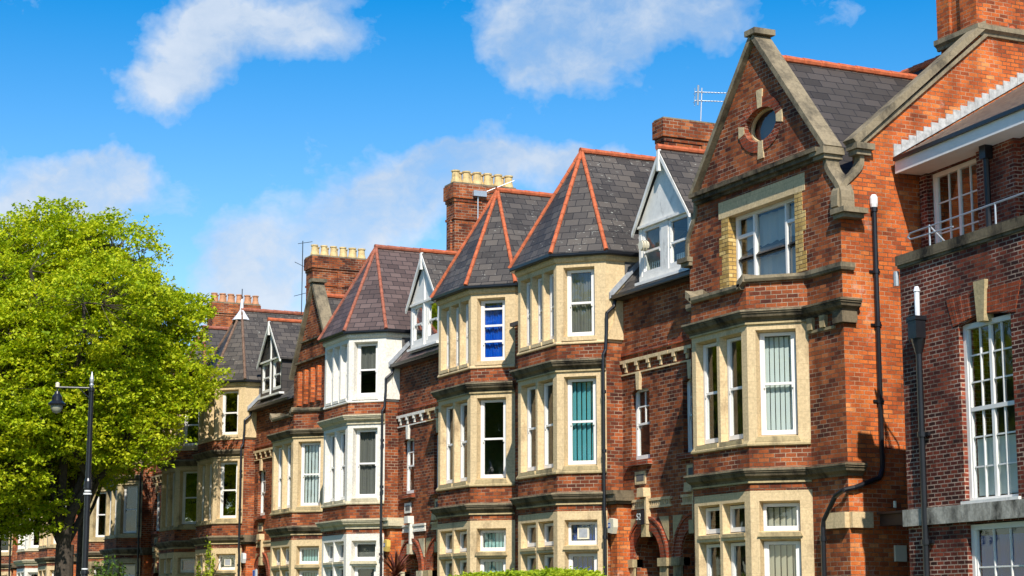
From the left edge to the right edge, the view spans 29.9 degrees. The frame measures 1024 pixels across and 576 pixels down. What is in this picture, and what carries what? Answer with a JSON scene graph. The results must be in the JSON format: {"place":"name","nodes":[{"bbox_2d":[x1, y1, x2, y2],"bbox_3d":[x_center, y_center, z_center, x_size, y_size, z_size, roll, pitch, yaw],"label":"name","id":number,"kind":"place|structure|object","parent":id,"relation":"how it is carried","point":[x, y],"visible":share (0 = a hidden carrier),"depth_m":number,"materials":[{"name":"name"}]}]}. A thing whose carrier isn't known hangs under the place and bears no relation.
{"place":"outdoors","nodes":[
{"label":"outdoors","id":0,"kind":"place"},
{"bbox_2d":[4,535,8,549],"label":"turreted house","id":1,"kind":"structure","parent":0,"point":[6,546],"depth_m":129.46,"materials":[{"name":"red brick"}]},
{"bbox_2d":[1,534,17,575],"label":"turreted house","id":2,"kind":"structure","parent":0,"point":[8,565],"depth_m":123.90,"materials":[{"name":"red brick"}]},
{"bbox_2d":[13,510,38,575],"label":"turreted house","id":3,"kind":"structure","parent":0,"point":[25,563],"depth_m":115.19,"materials":[{"name":"white paint"}]},
{"bbox_2d":[31,533,38,546],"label":"window","id":4,"kind":"structure","parent":3,"relation":"in","point":[32,541],"depth_m":115.33,"materials":[{"name":"white paint"}]},
{"bbox_2d":[74,484,131,575],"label":"turreted house","id":5,"kind":"structure","parent":0,"point":[96,541],"depth_m":100.67,"materials":[{"name":"beige stone"}]},
{"bbox_2d":[96,492,105,536],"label":"window","id":6,"kind":"structure","parent":5,"relation":"in","point":[97,510],"depth_m":100.86,"materials":[{"name":"white paint"}]},
{"bbox_2d":[154,292,260,575],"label":"turreted house","id":7,"kind":"structure","parent":0,"point":[175,546],"depth_m":86.61,"materials":[{"name":"red brick"}]},
{"bbox_2d":[165,475,167,526],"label":"window","id":8,"kind":"structure","parent":7,"relation":"in","point":[167,475],"depth_m":88.16,"materials":[{"name":"white paint"}]},
{"bbox_2d":[172,473,174,525],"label":"window","id":9,"kind":"structure","parent":7,"relation":"in","point":[173,473],"depth_m":87.20,"materials":[{"name":"white paint"}]},
{"bbox_2d":[180,559,194,572],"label":"window","id":10,"kind":"structure","parent":7,"relation":"in","point":[188,565],"depth_m":85.74,"materials":[{"name":"white paint"}]},
{"bbox_2d":[182,471,196,523],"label":"window","id":11,"kind":"structure","parent":7,"relation":"in","point":[189,478],"depth_m":86.19,"materials":[{"name":"glass"}]},
{"bbox_2d":[184,409,198,444],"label":"window","id":12,"kind":"structure","parent":7,"relation":"in","point":[191,427],"depth_m":86.71,"materials":[{"name":"white paint"}]},
{"bbox_2d":[315,244,429,575],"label":"turreted house","id":13,"kind":"structure","parent":0,"point":[373,424],"depth_m":66.79,"materials":[{"name":"red brick"}]},
{"bbox_2d":[328,568,332,575],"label":"window","id":14,"kind":"structure","parent":13,"relation":"in","point":[329,569],"depth_m":68.03,"materials":[{"name":"white paint"}]},
{"bbox_2d":[329,544,332,560],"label":"window","id":15,"kind":"structure","parent":13,"relation":"in","point":[330,545],"depth_m":68.16,"materials":[{"name":"white paint"}]},
{"bbox_2d":[331,352,332,401],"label":"window","id":16,"kind":"structure","parent":13,"relation":"in","point":[332,352],"depth_m":69.29,"materials":[{"name":"white paint"}]},
{"bbox_2d":[330,434,334,501],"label":"window","id":17,"kind":"structure","parent":13,"relation":"in","point":[332,436],"depth_m":68.65,"materials":[{"name":"white paint"}]},
{"bbox_2d":[338,349,339,399],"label":"window","id":18,"kind":"structure","parent":13,"relation":"in","point":[339,349],"depth_m":68.60,"materials":[{"name":"white paint"}]},
{"bbox_2d":[339,543,343,560],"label":"window","id":19,"kind":"structure","parent":13,"relation":"in","point":[341,558],"depth_m":67.20,"materials":[{"name":"white paint"}]},
{"bbox_2d":[340,432,344,499],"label":"window","id":20,"kind":"structure","parent":13,"relation":"in","point":[342,434],"depth_m":67.66,"materials":[{"name":"white paint"}]},
{"bbox_2d":[345,347,346,397],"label":"window","id":21,"kind":"structure","parent":13,"relation":"in","point":[346,347],"depth_m":67.88,"materials":[{"name":"white paint"}]},
{"bbox_2d":[355,567,375,575],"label":"window","id":22,"kind":"structure","parent":13,"relation":"in","point":[365,571],"depth_m":66.13,"materials":[{"name":"grey glass"}]},
{"bbox_2d":[355,542,375,559],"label":"window","id":23,"kind":"structure","parent":13,"relation":"in","point":[366,552],"depth_m":66.24,"materials":[{"name":"white paint"}]},
{"bbox_2d":[356,429,377,496],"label":"window","id":24,"kind":"structure","parent":13,"relation":"in","point":[366,448],"depth_m":66.78,"materials":[{"name":"white paint"}]},
{"bbox_2d":[357,343,377,395],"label":"window","id":25,"kind":"structure","parent":13,"relation":"in","point":[367,356],"depth_m":67.35,"materials":[{"name":"white paint"}]},
{"bbox_2d":[407,438,413,493],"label":"window","id":26,"kind":"structure","parent":13,"relation":"in","point":[409,491],"depth_m":65.86,"materials":[{"name":"white paint"}]},
{"bbox_2d":[0,0,940,344],"label":"sky","id":27,"kind":"structure","parent":0,"point":[252,131],"materials":[{"name":"blue"}]},
{"bbox_2d":[405,170,552,575],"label":"turreted house","id":28,"kind":"structure","parent":0,"point":[462,305],"depth_m":58.71,"materials":[{"name":"red brick"}]},
{"bbox_2d":[437,436,437,487],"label":"window","id":29,"kind":"structure","parent":28,"relation":"in","point":[437,436],"depth_m":63.60,"materials":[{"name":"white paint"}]},
{"bbox_2d":[446,311,448,368],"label":"window","id":30,"kind":"structure","parent":28,"relation":"in","point":[447,367],"depth_m":59.92,"materials":[{"name":"white paint"}]},
{"bbox_2d":[446,561,451,575],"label":"window","id":31,"kind":"structure","parent":28,"relation":"in","point":[447,562],"depth_m":58.70,"materials":[{"name":"white paint"}]},
{"bbox_2d":[446,533,451,552],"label":"window","id":32,"kind":"structure","parent":28,"relation":"in","point":[448,550],"depth_m":58.85,"materials":[{"name":"white paint"}]},
{"bbox_2d":[446,406,452,483],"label":"window","id":33,"kind":"structure","parent":28,"relation":"in","point":[448,481],"depth_m":59.34,"materials":[{"name":"white paint"}]},
{"bbox_2d":[456,307,458,365],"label":"window","id":34,"kind":"structure","parent":28,"relation":"in","point":[457,309],"depth_m":59.28,"materials":[{"name":"white paint"}]},
{"bbox_2d":[460,403,466,481],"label":"window","id":35,"kind":"structure","parent":28,"relation":"in","point":[462,478],"depth_m":58.37,"materials":[{"name":"white paint"}]},
{"bbox_2d":[460,560,466,574],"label":"window","id":36,"kind":"structure","parent":28,"relation":"in","point":[461,561],"depth_m":57.75,"materials":[{"name":"white paint"}]},
{"bbox_2d":[460,531,466,551],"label":"window","id":37,"kind":"structure","parent":28,"relation":"in","point":[462,549],"depth_m":57.89,"materials":[{"name":"white paint"}]},
{"bbox_2d":[466,304,468,362],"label":"window","id":38,"kind":"structure","parent":28,"relation":"in","point":[467,305],"depth_m":58.62,"materials":[{"name":"white paint"}]},
{"bbox_2d":[480,559,505,571],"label":"window","id":39,"kind":"structure","parent":28,"relation":"in","point":[485,564],"depth_m":56.82,"materials":[{"name":"white paint"}]},
{"bbox_2d":[480,530,505,550],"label":"window","id":40,"kind":"structure","parent":28,"relation":"in","point":[498,547],"depth_m":56.94,"materials":[{"name":"white paint"}]},
{"bbox_2d":[481,300,504,360],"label":"window","id":41,"kind":"structure","parent":28,"relation":"in","point":[492,317],"depth_m":58.00,"materials":[{"name":"blue glass"}]},
{"bbox_2d":[481,399,505,477],"bbox_3d":[-0.537,4.520,57.366,0.830,2.340,0.102,-3,-10,19],"label":"window","id":42,"kind":"structure","parent":28,"relation":"in","point":[483,402],"depth_m":57.36,"materials":[{"name":"white paint"}]},
{"bbox_2d":[508,85,726,575],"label":"turreted house","id":43,"kind":"structure","parent":0,"point":[600,252],"depth_m":52.24,"materials":[{"name":"red brick"}]},
{"bbox_2d":[527,282,529,345],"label":"window","id":44,"kind":"structure","parent":43,"relation":"in","point":[528,284],"depth_m":54.81,"materials":[{"name":"white paint"}]},
{"bbox_2d":[527,386,535,470],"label":"window","id":45,"kind":"structure","parent":43,"relation":"in","point":[529,459],"depth_m":54.21,"materials":[{"name":"white paint"}]},
{"bbox_2d":[527,555,535,570],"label":"window","id":46,"kind":"structure","parent":43,"relation":"in","point":[528,557],"depth_m":53.59,"materials":[{"name":"white paint"}]},
{"bbox_2d":[527,525,535,546],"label":"window","id":47,"kind":"structure","parent":43,"relation":"in","point":[529,544],"depth_m":53.72,"materials":[{"name":"white paint"}]},
{"bbox_2d":[538,278,541,342],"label":"window","id":48,"kind":"structure","parent":43,"relation":"in","point":[539,280],"depth_m":54.16,"materials":[{"name":"white paint"}]},
{"bbox_2d":[544,382,552,468],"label":"window","id":49,"kind":"structure","parent":43,"relation":"in","point":[546,434],"depth_m":53.24,"materials":[{"name":"white paint"}]},
{"bbox_2d":[544,523,552,545],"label":"window","id":50,"kind":"structure","parent":43,"relation":"in","point":[546,535],"depth_m":52.77,"materials":[{"name":"white paint"}]},
{"bbox_2d":[545,554,553,569],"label":"window","id":51,"kind":"structure","parent":43,"relation":"in","point":[552,555],"depth_m":52.63,"materials":[{"name":"white paint"}]},
{"bbox_2d":[550,274,553,338],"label":"window","id":52,"kind":"structure","parent":43,"relation":"in","point":[552,275],"depth_m":53.50,"materials":[{"name":"white paint"}]},
{"bbox_2d":[567,269,594,336],"bbox_3d":[1.943,0.425,52.870,0.800,1.840,0.243,-3,-10,19],"label":"window","id":53,"kind":"structure","parent":43,"relation":"in","point":[580,287],"depth_m":52.90,"materials":[{"name":"grey glass"}]},
{"bbox_2d":[568,378,596,464],"bbox_3d":[1.952,3.655,52.299,0.830,2.340,0.212,-3,-10,19],"label":"window","id":54,"kind":"structure","parent":43,"relation":"in","point":[572,439],"depth_m":52.33,"materials":[{"name":"white paint"}]},
{"bbox_2d":[568,522,597,544],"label":"window","id":55,"kind":"structure","parent":43,"relation":"in","point":[574,542],"depth_m":51.79,"materials":[{"name":"white paint"}]},
{"bbox_2d":[569,553,597,570],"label":"window","id":56,"kind":"structure","parent":43,"relation":"in","point":[595,559],"depth_m":51.69,"materials":[{"name":"white paint"}]},
{"bbox_2d":[636,388,649,459],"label":"window","id":57,"kind":"structure","parent":43,"relation":"in","point":[638,425],"depth_m":51.41,"materials":[{"name":"white paint"}]},
{"bbox_2d":[657,0,1023,575],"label":"gabled house","id":58,"kind":"structure","parent":0,"point":[784,293],"depth_m":43.84,"materials":[{"name":"red brick"}]},
{"bbox_2d":[687,379,692,451],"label":"window","id":59,"kind":"structure","parent":58,"relation":"in","point":[689,388],"depth_m":49.08,"materials":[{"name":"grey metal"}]},
{"bbox_2d":[703,342,717,443],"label":"window","id":60,"kind":"structure","parent":58,"relation":"in","point":[705,347],"depth_m":45.61,"materials":[{"name":"white paint"}]},
{"bbox_2d":[706,544,719,575],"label":"window","id":61,"kind":"structure","parent":58,"relation":"in","point":[708,547],"depth_m":44.96,"materials":[{"name":"white paint"}]},
{"bbox_2d":[706,507,719,533],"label":"window","id":62,"kind":"structure","parent":58,"relation":"in","point":[708,510],"depth_m":45.12,"materials":[{"name":"white paint"}]},
{"bbox_2d":[727,336,742,440],"bbox_3d":[5.264,2.318,44.382,0.102,2.370,0.860,5,-11,-25],"label":"window","id":63,"kind":"structure","parent":58,"relation":"in","point":[729,342],"depth_m":44.65,"materials":[{"name":"white paint"}]},
{"bbox_2d":[730,505,744,531],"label":"window","id":64,"kind":"structure","parent":58,"relation":"in","point":[732,508],"depth_m":44.16,"materials":[{"name":"white paint"}]},
{"bbox_2d":[731,542,744,575],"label":"window","id":65,"kind":"structure","parent":58,"relation":"in","point":[733,545],"depth_m":44.01,"materials":[{"name":"white paint"}]},
{"bbox_2d":[751,107,775,141],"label":"oval window","id":66,"kind":"structure","parent":58,"relation":"in","point":[766,119],"depth_m":46.35,"materials":[{"name":"glass"}]},
{"bbox_2d":[736,198,795,279],"bbox_3d":[6.222,-0.996,45.557,0.304,1.900,2.850,5,-11,-25],"label":"window","id":67,"kind":"structure","parent":58,"relation":"in","point":[768,228],"depth_m":45.91,"materials":[{"name":"glass"}]},
{"bbox_2d":[759,332,797,434],"bbox_3d":[6.098,2.186,43.696,0.830,2.340,0.192,-3,-10,19],"label":"window","id":68,"kind":"structure","parent":58,"relation":"in","point":[767,429],"depth_m":43.73,"materials":[{"name":"white paint"}]},
{"bbox_2d":[763,503,800,530],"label":"window","id":69,"kind":"structure","parent":58,"relation":"in","point":[796,510],"depth_m":43.21,"materials":[{"name":"white paint"}]},
{"bbox_2d":[764,541,801,575],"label":"window","id":70,"kind":"structure","parent":58,"relation":"in","point":[768,546],"depth_m":43.07,"materials":[{"name":"white paint"}]},
{"bbox_2d":[893,73,1023,575],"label":"building","id":71,"kind":"structure","parent":0,"point":[962,309],"depth_m":37.34,"materials":[{"name":"brick"}]},
{"bbox_2d":[933,158,978,242],"bbox_3d":[9.892,-1.481,42.124,0.100,2.500,1.980,4,-10,-20],"label":"window","id":72,"kind":"structure","parent":71,"relation":"in","point":[958,168],"depth_m":42.49,"materials":[{"name":"white paint"}]},
{"bbox_2d":[963,314,1018,500],"bbox_3d":[9.034,2.275,35.843,0.255,3.420,1.702,5,-11,-25],"label":"window","id":73,"kind":"structure","parent":71,"relation":"in","point":[997,455],"depth_m":35.98,"materials":[{"name":"white paint"}]},
{"bbox_2d":[971,521,1023,575],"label":"window","id":74,"kind":"structure","parent":71,"relation":"in","point":[1002,554],"depth_m":35.52,"materials":[{"name":"white paint"}]},
{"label":"pavement","id":75,"kind":"structure","parent":0,"visible":0},
{"bbox_2d":[48,372,94,575],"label":"street lamp","id":76,"kind":"object","parent":75,"relation":"on","point":[57,403],"visible":1,"depth_m":45.77,"materials":[{"name":"black metal"}]},
{"label":"ground","id":77,"kind":"structure","parent":0,"visible":0},
{"bbox_2d":[0,243,131,575],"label":"street tree","id":78,"kind":"object","parent":77,"relation":"on","point":[18,294],"visible":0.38,"depth_m":74.90,"materials":[{"name":"green plant"}]},
{"bbox_2d":[34,485,104,575],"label":"turreted house","id":79,"kind":"structure","parent":77,"relation":"on","point":[45,560],"depth_m":109.69,"materials":[{"name":"beige stone"}]},
{"bbox_2d":[44,342,163,575],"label":"street tree","id":80,"kind":"object","parent":77,"relation":"on","point":[131,473],"visible":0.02,"depth_m":87.97,"materials":[{"name":"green plant"}]},
{"bbox_2d":[89,554,129,575],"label":"garden shrub","id":81,"kind":"object","parent":77,"relation":"on","point":[113,565],"visible":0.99,"depth_m":76.14,"materials":[{"name":"green plant"}]},
{"bbox_2d":[0,196,234,575],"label":"street tree","id":82,"kind":"object","parent":77,"relation":"on","point":[134,306],"visible":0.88,"depth_m":76.36,"materials":[{"name":"green plant"}]},
{"bbox_2d":[99,427,161,575],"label":"turreted house","id":83,"kind":"structure","parent":77,"relation":"on","point":[135,550],"depth_m":95.25,"materials":[{"name":"red brick"}]},
{"bbox_2d":[109,497,110,534],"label":"window","id":84,"kind":"structure","parent":83,"relation":"in","point":[110,497],"depth_m":97.61,"materials":[{"name":"white paint"}]},
{"bbox_2d":[114,488,116,533],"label":"window","id":85,"kind":"structure","parent":83,"relation":"in","point":[116,488],"depth_m":96.64,"materials":[{"name":"white paint"}]},
{"bbox_2d":[122,564,134,575],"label":"window","id":86,"kind":"structure","parent":83,"relation":"in","point":[131,567],"depth_m":95.24,"materials":[{"name":"white paint"}]},
{"bbox_2d":[123,486,137,532],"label":"window","id":87,"kind":"structure","parent":83,"relation":"in","point":[125,487],"depth_m":95.67,"materials":[{"name":"white paint"}]},
{"bbox_2d":[156,492,159,530],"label":"window","id":88,"kind":"structure","parent":83,"relation":"in","point":[158,498],"depth_m":94.85,"materials":[{"name":"white paint"}]},
{"bbox_2d":[189,289,303,575],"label":"turreted house","id":89,"kind":"structure","parent":77,"relation":"on","point":[233,456],"depth_m":81.05,"materials":[{"name":"red brick"}]},
{"bbox_2d":[201,466,204,520],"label":"window","id":90,"kind":"structure","parent":89,"relation":"in","point":[203,466],"depth_m":82.96,"materials":[{"name":"white paint"}]},
{"bbox_2d":[194,540,221,575],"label":"climbing plant","id":91,"kind":"object","parent":89,"relation":"attached to","point":[208,553],"visible":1,"depth_m":80.52,"materials":[{"name":"green plant"}]},
{"bbox_2d":[209,464,211,519],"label":"window","id":92,"kind":"structure","parent":89,"relation":"in","point":[210,486],"depth_m":82.02,"materials":[{"name":"white paint"}]},
{"bbox_2d":[219,555,234,569],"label":"window","id":93,"kind":"structure","parent":89,"relation":"in","point":[220,568],"depth_m":80.45,"materials":[{"name":"white paint"}]},
{"bbox_2d":[220,462,237,517],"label":"window","id":94,"kind":"structure","parent":89,"relation":"in","point":[228,496],"depth_m":81.00,"materials":[{"name":"white paint"}]},
{"bbox_2d":[222,391,238,434],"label":"window","id":95,"kind":"structure","parent":89,"relation":"in","point":[229,418],"depth_m":81.56,"materials":[{"name":"white paint"}]},
{"bbox_2d":[260,470,265,515],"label":"window","id":96,"kind":"structure","parent":89,"relation":"in","point":[262,473],"depth_m":80.20,"materials":[{"name":"white paint"}]},
{"bbox_2d":[256,241,365,575],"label":"gabled house","id":97,"kind":"structure","parent":77,"relation":"on","point":[291,359],"depth_m":73.49,"materials":[{"name":"red brick"}]},
{"bbox_2d":[277,549,279,564],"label":"window","id":98,"kind":"structure","parent":97,"relation":"in","point":[278,550],"depth_m":73.32,"materials":[{"name":"white paint"}]},
{"bbox_2d":[278,447,281,509],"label":"window","id":99,"kind":"structure","parent":97,"relation":"in","point":[280,449],"depth_m":73.81,"materials":[{"name":"white paint"}]},
{"bbox_2d":[286,548,288,563],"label":"window","id":100,"kind":"structure","parent":97,"relation":"in","point":[287,549],"depth_m":72.36,"materials":[{"name":"white paint"}]},
{"bbox_2d":[287,445,290,507],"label":"window","id":101,"kind":"structure","parent":97,"relation":"in","point":[289,447],"depth_m":72.84,"materials":[{"name":"white paint"}]},
{"bbox_2d":[299,570,318,575],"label":"window","id":102,"kind":"structure","parent":97,"relation":"in","point":[301,573],"depth_m":71.28,"materials":[{"name":"white paint"}]},
{"bbox_2d":[300,547,318,563],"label":"window","id":103,"kind":"structure","parent":97,"relation":"in","point":[307,557],"depth_m":71.40,"materials":[{"name":"white paint"}]},
{"bbox_2d":[301,443,320,505],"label":"window","id":104,"kind":"structure","parent":97,"relation":"in","point":[304,467],"depth_m":71.92,"materials":[{"name":"white paint"}]},
{"bbox_2d":[375,549,419,575],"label":"cordyline palm","id":105,"kind":"object","parent":77,"relation":"on","point":[397,567],"visible":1,"depth_m":56.56,"materials":[{"name":"red plant"}]},
{"bbox_2d":[448,565,606,575],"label":"hedge","id":106,"kind":"object","parent":77,"relation":"on","point":[552,571],"visible":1,"depth_m":44.35,"materials":[{"name":"green plant"}]}
]}

